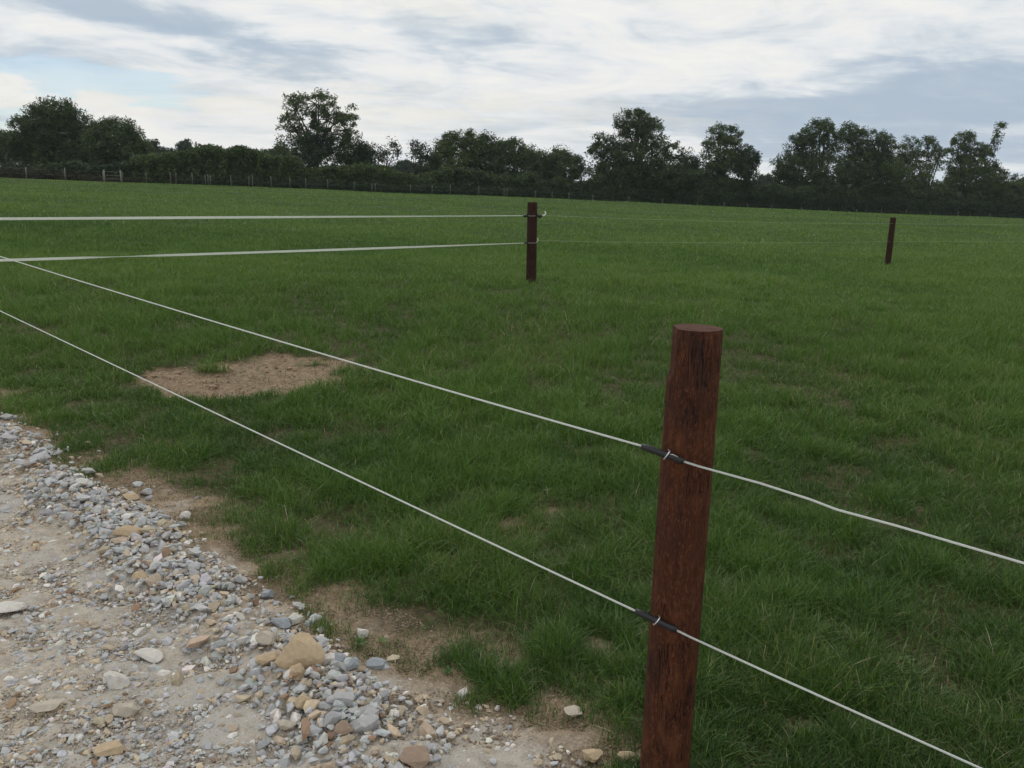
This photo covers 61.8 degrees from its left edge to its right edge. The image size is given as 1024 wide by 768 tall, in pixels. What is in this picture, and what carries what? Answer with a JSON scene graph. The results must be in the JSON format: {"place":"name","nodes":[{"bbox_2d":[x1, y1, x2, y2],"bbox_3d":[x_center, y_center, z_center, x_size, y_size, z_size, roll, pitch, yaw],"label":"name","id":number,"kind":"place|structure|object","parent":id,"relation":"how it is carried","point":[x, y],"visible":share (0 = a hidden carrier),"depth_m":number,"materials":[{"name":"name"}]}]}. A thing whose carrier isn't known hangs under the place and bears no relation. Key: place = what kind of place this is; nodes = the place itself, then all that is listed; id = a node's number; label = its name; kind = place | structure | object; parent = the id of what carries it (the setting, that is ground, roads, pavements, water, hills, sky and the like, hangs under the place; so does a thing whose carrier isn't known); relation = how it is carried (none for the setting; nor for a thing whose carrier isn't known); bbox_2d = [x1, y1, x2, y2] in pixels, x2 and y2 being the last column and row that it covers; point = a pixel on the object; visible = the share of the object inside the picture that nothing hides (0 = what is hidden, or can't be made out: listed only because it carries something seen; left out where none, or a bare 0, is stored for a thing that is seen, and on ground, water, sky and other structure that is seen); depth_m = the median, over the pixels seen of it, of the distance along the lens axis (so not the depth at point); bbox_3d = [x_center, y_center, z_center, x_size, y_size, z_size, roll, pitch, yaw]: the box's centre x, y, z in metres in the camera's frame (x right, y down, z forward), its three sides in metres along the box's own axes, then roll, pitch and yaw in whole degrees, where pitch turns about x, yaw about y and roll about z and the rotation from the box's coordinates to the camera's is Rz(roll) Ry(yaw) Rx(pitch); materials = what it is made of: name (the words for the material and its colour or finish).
{"place":"outdoors","nodes":[
{"label":"outdoors","id":0,"kind":"place"},
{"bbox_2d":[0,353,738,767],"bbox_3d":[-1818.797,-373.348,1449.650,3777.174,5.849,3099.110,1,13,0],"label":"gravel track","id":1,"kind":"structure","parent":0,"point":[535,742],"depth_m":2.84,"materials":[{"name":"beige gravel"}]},
{"bbox_2d":[0,601,26,612],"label":"stone","id":2,"kind":"object","parent":1,"relation":"on","point":[8,606],"visible":1,"depth_m":3.27,"materials":[{"name":"stone"}]},
{"bbox_2d":[29,698,64,712],"bbox_3d":[-1.453,1.012,2.677,0.101,0.032,0.059,-5,14,-24],"label":"stone","id":3,"kind":"object","parent":1,"relation":"on","point":[45,706],"visible":1,"depth_m":2.66,"materials":[{"name":"stone"}]},
{"bbox_2d":[93,739,122,756],"bbox_3d":[-1.176,1.059,2.491,0.077,0.025,0.062,-5,14,-26],"label":"stone","id":4,"kind":"object","parent":1,"relation":"on","point":[111,747],"visible":1,"depth_m":2.48,"materials":[{"name":"stone"}]},
{"bbox_2d":[103,670,129,689],"bbox_3d":[-1.312,0.978,2.832,0.091,0.055,0.056,9,15,32],"label":"stone","id":5,"kind":"object","parent":1,"relation":"on","point":[115,680],"visible":1,"depth_m":2.82,"materials":[{"name":"stone"}]},
{"bbox_2d":[112,702,138,717],"bbox_3d":[-1.213,1.018,2.682,0.089,0.042,0.054,1,13,0],"label":"stone","id":6,"kind":"object","parent":1,"relation":"on","point":[127,709],"visible":1,"depth_m":2.66,"materials":[{"name":"stone"}]},
{"bbox_2d":[112,525,141,535],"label":"stone","id":7,"kind":"object","parent":1,"relation":"on","point":[125,530],"visible":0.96,"depth_m":3.79,"materials":[{"name":"stone"}]},
{"bbox_2d":[122,492,139,499],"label":"stone","id":8,"kind":"object","parent":1,"relation":"on","point":[132,496],"visible":0.96,"depth_m":4.23,"materials":[{"name":"stone"}]},
{"bbox_2d":[132,570,147,580],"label":"stone","id":9,"kind":"object","parent":1,"relation":"on","point":[137,575],"visible":0.91,"depth_m":3.48,"materials":[{"name":"stone"}]},
{"bbox_2d":[139,488,151,494],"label":"stone","id":10,"kind":"object","parent":1,"relation":"on","point":[147,491],"visible":1,"depth_m":4.31,"materials":[{"name":"stone"}]},
{"bbox_2d":[134,648,162,662],"bbox_3d":[-1.257,0.942,2.980,0.115,0.027,0.060,8,15,28],"label":"stone","id":11,"kind":"object","parent":1,"relation":"on","point":[153,655],"visible":1,"depth_m":2.97,"materials":[{"name":"stone"}]},
{"bbox_2d":[180,511,190,519],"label":"stone","id":12,"kind":"object","parent":1,"relation":"on","point":[186,514],"visible":1,"depth_m":4.06,"materials":[{"name":"stone"}]},
{"bbox_2d":[233,575,247,583],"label":"stone","id":13,"kind":"object","parent":1,"relation":"on","point":[240,579],"visible":1,"depth_m":3.44,"materials":[{"name":"stone"}]},
{"bbox_2d":[255,631,275,645],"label":"stone","id":14,"kind":"object","parent":1,"relation":"on","point":[265,638],"visible":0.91,"depth_m":2.96,"materials":[{"name":"stone"}]},
{"bbox_2d":[254,651,277,666],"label":"stone","id":15,"kind":"object","parent":1,"relation":"on","point":[265,659],"visible":0.74,"depth_m":2.84,"materials":[{"name":"stone"}]},
{"bbox_2d":[261,590,274,598],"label":"stone","id":16,"kind":"object","parent":1,"relation":"on","point":[265,594],"visible":1,"depth_m":3.34,"materials":[{"name":"stone"}]},
{"bbox_2d":[271,617,290,628],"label":"stone","id":17,"kind":"object","parent":1,"relation":"on","point":[282,622],"visible":1,"depth_m":3.11,"materials":[{"name":"stone"}]},
{"bbox_2d":[277,719,296,729],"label":"stone","id":18,"kind":"object","parent":1,"relation":"on","point":[283,724],"visible":1,"depth_m":2.56,"materials":[{"name":"stone"}]},
{"bbox_2d":[289,663,305,680],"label":"stone","id":19,"kind":"object","parent":1,"relation":"on","point":[298,667],"visible":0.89,"depth_m":2.78,"materials":[{"name":"stone"}]},
{"bbox_2d":[274,632,324,668],"bbox_3d":[-0.700,0.898,2.870,0.166,0.130,0.154,1,13,0],"label":"stone","id":20,"kind":"object","parent":1,"relation":"on","point":[305,649],"visible":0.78,"depth_m":2.82,"materials":[{"name":"stone"}]},
{"bbox_2d":[294,694,313,708],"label":"stone","id":21,"kind":"object","parent":1,"relation":"on","point":[300,701],"visible":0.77,"depth_m":2.63,"materials":[{"name":"stone"}]},
{"bbox_2d":[326,691,353,706],"bbox_3d":[-0.526,0.970,2.635,0.088,0.048,0.049,1,13,0],"label":"stone","id":22,"kind":"object","parent":1,"relation":"on","point":[347,698],"visible":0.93,"depth_m":2.62,"materials":[{"name":"stone"}]},
{"bbox_2d":[334,652,345,661],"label":"stone","id":23,"kind":"object","parent":1,"relation":"on","point":[339,657],"visible":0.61,"depth_m":2.90,"materials":[{"name":"stone"}]},
{"bbox_2d":[334,720,353,736],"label":"stone","id":24,"kind":"object","parent":1,"relation":"on","point":[343,727],"visible":0.86,"depth_m":2.50,"materials":[{"name":"stone"}]},
{"bbox_2d":[347,657,358,670],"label":"stone","id":25,"kind":"object","parent":1,"relation":"on","point":[353,663],"visible":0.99,"depth_m":2.87,"materials":[{"name":"stone"}]},
{"bbox_2d":[357,628,368,637],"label":"stone","id":26,"kind":"object","parent":1,"relation":"on","point":[361,632],"visible":0.95,"depth_m":3.10,"materials":[{"name":"stone"}]},
{"bbox_2d":[349,714,378,732],"bbox_3d":[-0.441,1.007,2.539,0.068,0.050,0.090,11,16,36],"label":"stone","id":27,"kind":"object","parent":1,"relation":"on","point":[368,722],"visible":0.94,"depth_m":2.52,"materials":[{"name":"stone"}]},
{"bbox_2d":[366,657,388,669],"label":"stone","id":28,"kind":"object","parent":1,"relation":"on","point":[376,663],"visible":1,"depth_m":2.90,"materials":[{"name":"stone"}]},
{"bbox_2d":[399,745,428,767],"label":"stone","id":29,"kind":"object","parent":1,"relation":"on","point":[414,756],"visible":1,"depth_m":2.40,"materials":[{"name":"stone"}]},
{"bbox_2d":[447,731,455,738],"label":"stone","id":30,"kind":"object","parent":1,"relation":"on","point":[451,735],"visible":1,"depth_m":2.56,"materials":[{"name":"stone"}]},
{"bbox_2d":[582,748,602,762],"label":"stone","id":31,"kind":"object","parent":1,"relation":"on","point":[593,755],"visible":1,"depth_m":2.46,"materials":[{"name":"stone"}]},
{"bbox_2d":[0,178,1023,767],"bbox_3d":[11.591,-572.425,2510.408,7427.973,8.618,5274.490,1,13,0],"label":"field ground","id":32,"kind":"structure","parent":0,"point":[376,626],"depth_m":5.27,"materials":[{"name":"plant"}]},
{"bbox_2d":[0,129,13,164],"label":"distant tree","id":33,"kind":"object","parent":32,"relation":"on","point":[3,131],"visible":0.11,"depth_m":192.31,"materials":[{"name":"green plant"}]},
{"bbox_2d":[0,95,95,167],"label":"broadleaf tree","id":34,"kind":"object","parent":32,"relation":"on","point":[55,124],"visible":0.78,"depth_m":100.87,"materials":[{"name":"green plant"}]},
{"bbox_2d":[3,167,103,180],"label":"wire fence","id":35,"kind":"object","parent":32,"relation":"on","point":[64,173],"visible":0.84,"depth_m":90.75,"materials":[{"name":"grey wood"}]},
{"bbox_2d":[0,159,146,182],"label":"hedgerow","id":36,"kind":"object","parent":32,"relation":"on","point":[116,167],"visible":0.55,"depth_m":93.46,"materials":[{"name":"green plant"}]},
{"bbox_2d":[0,162,180,183],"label":"bramble tangle","id":37,"kind":"object","parent":32,"relation":"on","point":[36,173],"visible":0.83,"depth_m":91.32,"materials":[{"name":"green plant"}]},
{"bbox_2d":[58,115,156,165],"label":"broadleaf tree","id":38,"kind":"object","parent":32,"relation":"on","point":[103,139],"visible":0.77,"depth_m":99.06,"materials":[{"name":"green plant"}]},
{"bbox_2d":[103,170,121,181],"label":"field gate","id":39,"kind":"structure","parent":32,"relation":"on","point":[104,171],"depth_m":92.28,"materials":[{"name":"grey wood"}]},
{"bbox_2d":[0,148,266,164],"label":"distant woods","id":40,"kind":"object","parent":32,"relation":"on","point":[261,149],"visible":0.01,"depth_m":399.79,"materials":[{"name":"green plant"}]},
{"bbox_2d":[146,139,172,152],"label":"distant tree","id":41,"kind":"object","parent":32,"relation":"on","point":[155,143],"visible":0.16,"depth_m":192.67,"materials":[{"name":"green plant"}]},
{"bbox_2d":[175,138,193,151],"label":"distant tree","id":42,"kind":"object","parent":32,"relation":"on","point":[182,146],"visible":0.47,"depth_m":221.08,"materials":[{"name":"green plant"}]},
{"bbox_2d":[127,143,302,186],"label":"hedgerow","id":43,"kind":"object","parent":32,"relation":"on","point":[236,161],"visible":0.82,"depth_m":97.14,"materials":[{"name":"green plant"}]},
{"bbox_2d":[122,172,354,190],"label":"wire fence","id":44,"kind":"object","parent":32,"relation":"on","point":[230,180],"visible":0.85,"depth_m":95.57,"materials":[{"name":"brown wood"}]},
{"bbox_2d":[136,352,380,400],"bbox_3d":[-1.886,-0.057,6.523,1.738,0.118,1.307,-8,16,-35],"label":"bare earth patch","id":45,"kind":"object","parent":32,"relation":"on","point":[197,387],"visible":0.77,"depth_m":6.51,"materials":[{"name":"soil"}]},
{"bbox_2d":[264,145,295,155],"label":"distant tree","id":46,"kind":"object","parent":32,"relation":"on","point":[269,150],"visible":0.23,"depth_m":173.31,"materials":[{"name":"green plant"}]},
{"bbox_2d":[272,87,360,168],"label":"ash tree","id":47,"kind":"object","parent":32,"relation":"on","point":[314,149],"visible":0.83,"depth_m":106.99,"materials":[{"name":"green plant"}]},
{"bbox_2d":[340,131,377,165],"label":"broadleaf tree","id":48,"kind":"object","parent":32,"relation":"on","point":[356,154],"visible":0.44,"depth_m":109.45,"materials":[{"name":"green plant"}]},
{"bbox_2d":[283,161,440,193],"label":"hedgerow","id":49,"kind":"object","parent":32,"relation":"on","point":[368,174],"visible":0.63,"depth_m":102.53,"materials":[{"name":"green plant"}]},
{"bbox_2d":[359,135,402,171],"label":"thin tree","id":50,"kind":"object","parent":32,"relation":"on","point":[384,152],"visible":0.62,"depth_m":110.15,"materials":[{"name":"green plant"}]},
{"bbox_2d":[390,159,419,173],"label":"distant tree","id":51,"kind":"object","parent":32,"relation":"on","point":[405,165],"visible":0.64,"depth_m":251.16,"materials":[{"name":"green plant"}]},
{"bbox_2d":[404,139,440,175],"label":"thin tree","id":52,"kind":"object","parent":32,"relation":"on","point":[418,154],"visible":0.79,"depth_m":109.97,"materials":[{"name":"green plant"}]},
{"bbox_2d":[425,128,487,171],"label":"broadleaf tree","id":53,"kind":"object","parent":32,"relation":"on","point":[447,148],"visible":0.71,"depth_m":111.14,"materials":[{"name":"green plant"}]},
{"bbox_2d":[177,174,748,206],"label":"bramble tangle","id":54,"kind":"object","parent":32,"relation":"on","point":[728,199],"visible":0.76,"depth_m":107.49,"materials":[{"name":"green plant"}]},
{"bbox_2d":[468,129,522,175],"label":"broadleaf tree","id":55,"kind":"object","parent":32,"relation":"on","point":[497,155],"visible":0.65,"depth_m":112.20,"materials":[{"name":"green plant"}]},
{"bbox_2d":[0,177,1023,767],"bbox_3d":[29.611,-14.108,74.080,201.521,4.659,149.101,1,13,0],"label":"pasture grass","id":56,"kind":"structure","parent":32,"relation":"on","point":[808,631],"depth_m":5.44,"materials":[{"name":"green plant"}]},
{"bbox_2d":[430,163,605,198],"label":"hedgerow","id":57,"kind":"object","parent":32,"relation":"on","point":[459,177],"visible":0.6,"depth_m":108.69,"materials":[{"name":"green plant"}]},
{"bbox_2d":[35,382,1003,767],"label":"broad leaved weeds","id":58,"kind":"object","parent":32,"relation":"on","point":[447,668],"visible":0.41,"depth_m":3.06,"materials":[{"name":"green plant"}]},
{"bbox_2d":[503,136,551,180],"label":"broadleaf tree","id":59,"kind":"object","parent":32,"relation":"on","point":[530,160],"visible":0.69,"depth_m":112.58,"materials":[{"name":"green plant"}]},
{"bbox_2d":[523,202,545,282],"bbox_3d":[0.276,-1.757,10.877,0.290,1.085,0.141,1,13,0],"label":"fence post","id":60,"kind":"object","parent":32,"relation":"on","point":[531,215],"visible":0.93,"depth_m":10.82,"materials":[{"name":"brown wood"}]},
{"bbox_2d":[0,243,521,261],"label":"electric tape","id":61,"kind":"object","parent":60,"relation":"attached to","point":[186,254],"visible":0.98,"depth_m":9.00,"materials":[{"name":"white plastic"}]},
{"bbox_2d":[0,215,522,219],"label":"electric tape","id":62,"kind":"object","parent":60,"relation":"attached to","point":[101,218],"visible":1,"depth_m":8.64,"materials":[{"name":"white plastic"}]},
{"bbox_2d":[538,240,949,242],"bbox_3d":[8.155,-3.073,18.424,21.901,0.580,0.181,-11,18,-44],"label":"electric wire","id":63,"kind":"object","parent":60,"relation":"attached to","point":[799,242],"visible":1,"depth_m":15.80,"materials":[{"name":"grey metal"}]},
{"bbox_2d":[371,184,697,204],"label":"wire fence","id":64,"kind":"object","parent":32,"relation":"on","point":[506,195],"visible":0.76,"depth_m":105.70,"materials":[{"name":"brown wood"}]},
{"bbox_2d":[539,143,595,181],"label":"broadleaf tree","id":65,"kind":"object","parent":32,"relation":"on","point":[561,160],"visible":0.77,"depth_m":113.26,"materials":[{"name":"green plant"}]},
{"bbox_2d":[564,705,582,716],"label":"stone","id":66,"kind":"object","parent":32,"relation":"on","point":[572,710],"visible":0.99,"depth_m":2.66,"materials":[{"name":"stone"}]},
{"bbox_2d":[616,751,634,761],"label":"stone","id":67,"kind":"object","parent":32,"relation":"on","point":[620,754],"visible":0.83,"depth_m":2.45,"materials":[{"name":"stone"}]},
{"bbox_2d":[584,107,703,204],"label":"ash tree","id":68,"kind":"object","parent":32,"relation":"on","point":[618,159],"visible":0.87,"depth_m":114.41,"materials":[{"name":"green plant"}]},
{"bbox_2d":[593,169,759,205],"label":"hedgerow","id":69,"kind":"object","parent":32,"relation":"on","point":[613,182],"visible":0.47,"depth_m":115.90,"materials":[{"name":"green plant"}]},
{"bbox_2d":[634,324,722,767],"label":"fence post","id":70,"kind":"object","parent":32,"relation":"on","point":[689,430],"visible":1,"depth_m":2.04,"materials":[{"name":"brown wood"}]},
{"bbox_2d":[0,311,981,767],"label":"electric rope","id":71,"kind":"object","parent":70,"relation":"attached to","point":[552,571],"visible":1,"depth_m":2.22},
{"bbox_2d":[0,256,1023,563],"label":"electric rope","id":72,"kind":"object","parent":70,"relation":"attached to","point":[586,430],"visible":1,"depth_m":2.07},
{"bbox_2d":[677,154,724,185],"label":"broadleaf tree","id":73,"kind":"object","parent":32,"relation":"on","point":[697,164],"visible":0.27,"depth_m":118.20,"materials":[{"name":"green plant"}]},
{"bbox_2d":[698,121,763,191],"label":"ash tree","id":74,"kind":"object","parent":32,"relation":"on","point":[734,161],"visible":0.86,"depth_m":119.68,"materials":[{"name":"green plant"}]},
{"bbox_2d":[754,172,781,185],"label":"distant tree","id":75,"kind":"object","parent":32,"relation":"on","point":[766,178],"visible":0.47,"depth_m":232.40,"materials":[{"name":"green plant"}]},
{"bbox_2d":[768,117,869,198],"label":"ash tree","id":76,"kind":"object","parent":32,"relation":"on","point":[789,172],"visible":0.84,"depth_m":125.34,"materials":[{"name":"green plant"}]},
{"bbox_2d":[748,182,923,212],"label":"hedgerow","id":77,"kind":"object","parent":32,"relation":"on","point":[870,191],"visible":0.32,"depth_m":125.59,"materials":[{"name":"green plant"}]},
{"bbox_2d":[723,201,1018,216],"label":"wire fence","id":78,"kind":"object","parent":32,"relation":"on","point":[856,209],"visible":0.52,"depth_m":123.92,"materials":[{"name":"brown wood"}]},
{"bbox_2d":[834,120,922,213],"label":"ash tree","id":79,"kind":"object","parent":32,"relation":"on","point":[874,164],"visible":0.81,"depth_m":127.03,"materials":[{"name":"green plant"}]},
{"bbox_2d":[740,187,1023,218],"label":"bramble tangle","id":80,"kind":"object","parent":32,"relation":"on","point":[950,208],"visible":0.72,"depth_m":126.76,"materials":[{"name":"green plant"}]},
{"bbox_2d":[755,181,1015,192],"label":"distant woods","id":81,"kind":"object","parent":32,"relation":"on","point":[849,185],"visible":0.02,"depth_m":400.84,"materials":[{"name":"green plant"}]},
{"bbox_2d":[885,217,895,263],"bbox_3d":[8.105,-3.014,18.348,0.126,1.094,0.128,1,13,0],"label":"fence post","id":82,"kind":"object","parent":32,"relation":"on","point":[889,248],"visible":0.9,"depth_m":18.29,"materials":[{"name":"brown wood"}]},
{"bbox_2d":[567,216,999,224],"bbox_3d":[8.159,-3.466,18.342,21.788,0.401,0.229,-11,18,-44],"label":"electric wire","id":83,"kind":"object","parent":82,"relation":"attached to","point":[762,222],"visible":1,"depth_m":14.62,"materials":[{"name":"grey metal"}]},
{"bbox_2d":[886,134,976,195],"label":"ash tree","id":84,"kind":"object","parent":32,"relation":"on","point":[911,160],"visible":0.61,"depth_m":132.73,"materials":[{"name":"green plant"}]},
{"bbox_2d":[914,187,1023,216],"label":"hedgerow","id":85,"kind":"object","parent":32,"relation":"on","point":[935,195],"visible":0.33,"depth_m":133.28,"materials":[{"name":"green plant"}]},
{"bbox_2d":[940,121,1023,217],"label":"ash tree","id":86,"kind":"object","parent":32,"relation":"on","point":[965,163],"visible":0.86,"depth_m":134.47,"materials":[{"name":"green plant"}]},
{"bbox_2d":[994,173,1023,195],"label":"broadleaf tree","id":87,"kind":"object","parent":32,"relation":"on","point":[1017,179],"visible":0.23,"depth_m":138.25,"materials":[{"name":"green plant"}]},
{"bbox_2d":[0,0,1023,183],"label":"sky","id":88,"kind":"structure","parent":0,"point":[545,74],"materials":[{"name":"white"}]}
]}

